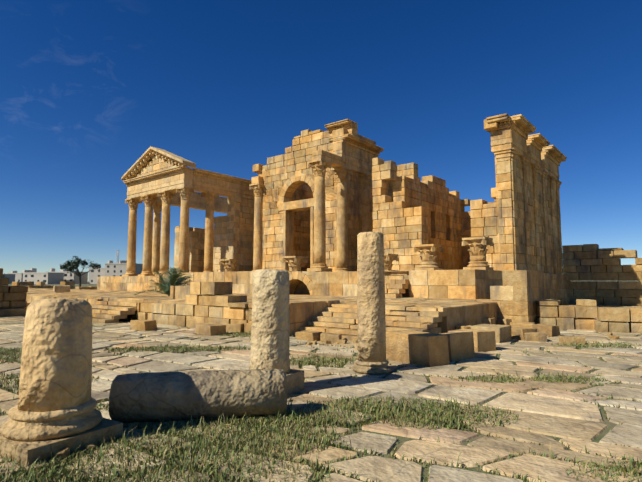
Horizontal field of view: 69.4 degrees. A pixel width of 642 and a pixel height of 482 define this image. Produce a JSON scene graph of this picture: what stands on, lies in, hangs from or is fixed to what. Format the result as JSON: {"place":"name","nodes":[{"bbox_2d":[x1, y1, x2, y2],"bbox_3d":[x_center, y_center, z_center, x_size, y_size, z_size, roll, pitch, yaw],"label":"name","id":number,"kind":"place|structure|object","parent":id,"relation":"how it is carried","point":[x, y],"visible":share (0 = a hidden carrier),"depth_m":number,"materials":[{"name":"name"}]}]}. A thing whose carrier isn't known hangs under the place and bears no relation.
{"place":"outdoors","nodes":[
{"label":"outdoors","id":0,"kind":"place"},
{"bbox_2d":[249,159,392,271],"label":"columns","id":1,"kind":"structure","parent":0,"point":[319,167],"depth_m":32.13,"materials":[{"name":"beige stone"}]},
{"bbox_2d":[0,281,641,481],"bbox_3d":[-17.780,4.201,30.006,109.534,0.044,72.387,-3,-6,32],"label":"stone pavement","id":2,"kind":"structure","parent":0,"point":[549,409],"depth_m":6.21,"materials":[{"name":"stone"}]},
{"bbox_2d":[0,268,96,315],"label":"forum edge ruins","id":3,"kind":"object","parent":2,"relation":"on","point":[13,302],"visible":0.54,"depth_m":22.04,"materials":[{"name":"stone"}]},
{"bbox_2d":[1,260,142,283],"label":"town buildings","id":4,"kind":"structure","parent":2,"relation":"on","point":[54,277],"depth_m":262.50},
{"bbox_2d":[18,265,126,281],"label":"windows","id":5,"kind":"structure","parent":4,"relation":"in","point":[71,274],"depth_m":262.00,"materials":[{"name":"black glass"}]},
{"bbox_2d":[60,256,100,286],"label":"town tree","id":6,"kind":"object","parent":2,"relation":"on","point":[75,263],"depth_m":132.86,"materials":[{"name":"green plant"}]},
{"bbox_2d":[0,232,390,465],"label":"broken columns","id":7,"kind":"structure","parent":2,"relation":"on","point":[53,409],"depth_m":5.16,"materials":[{"name":"beige stone"}]},
{"bbox_2d":[25,288,497,340],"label":"stone steps","id":8,"kind":"structure","parent":2,"relation":"on","point":[446,315],"depth_m":14.33,"materials":[{"name":"stone"}]},
{"bbox_2d":[134,267,194,296],"bbox_3d":[-7.442,1.909,22.170,3.059,1.462,2.827,-1,-5,12],"label":"young palm","id":9,"kind":"object","parent":8,"relation":"on","point":[172,280],"visible":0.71,"depth_m":21.97,"materials":[{"name":"green plant"}]},
{"bbox_2d":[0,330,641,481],"bbox_3d":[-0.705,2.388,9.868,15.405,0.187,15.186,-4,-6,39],"label":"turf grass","id":10,"kind":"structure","parent":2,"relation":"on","point":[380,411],"depth_m":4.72,"materials":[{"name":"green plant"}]},
{"bbox_2d":[24,269,641,334],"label":"podia and low walls","id":11,"kind":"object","parent":2,"relation":"on","point":[539,297],"visible":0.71,"depth_m":17.76,"materials":[{"name":"stone"}]},
{"bbox_2d":[122,187,218,275],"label":"columns","id":12,"kind":"structure","parent":11,"relation":"on","point":[155,256],"depth_m":37.55,"materials":[{"name":"stone"}]},
{"bbox_2d":[121,146,254,271],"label":"temple","id":13,"kind":"structure","parent":11,"relation":"on","point":[154,171],"depth_m":39.59,"materials":[{"name":"stone"}]},
{"bbox_2d":[251,119,417,271],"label":"ruined temple","id":14,"kind":"structure","parent":11,"relation":"on","point":[286,179],"depth_m":35.22,"materials":[{"name":"beige stone"}]},
{"bbox_2d":[219,237,493,271],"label":"column capitals","id":15,"kind":"object","parent":11,"relation":"on","point":[477,249],"visible":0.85,"depth_m":22.46,"materials":[{"name":"stone"}]},
{"bbox_2d":[372,113,566,273],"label":"ruined temple","id":16,"kind":"structure","parent":11,"relation":"on","point":[518,220],"depth_m":28.70,"materials":[{"name":"stone"}]},
{"bbox_2d":[53,318,618,459],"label":"stone blocks","id":17,"kind":"structure","parent":2,"relation":"on","point":[437,347],"depth_m":10.69,"materials":[{"name":"stone"}]},
{"bbox_2d":[562,244,641,305],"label":"precinct wall","id":18,"kind":"structure","parent":2,"relation":"on","point":[610,280],"depth_m":31.35,"materials":[{"name":"stone"}]},
{"bbox_2d":[0,0,641,280],"label":"sky","id":19,"kind":"structure","parent":0,"point":[87,87],"materials":[{"name":"blue"}]}
]}

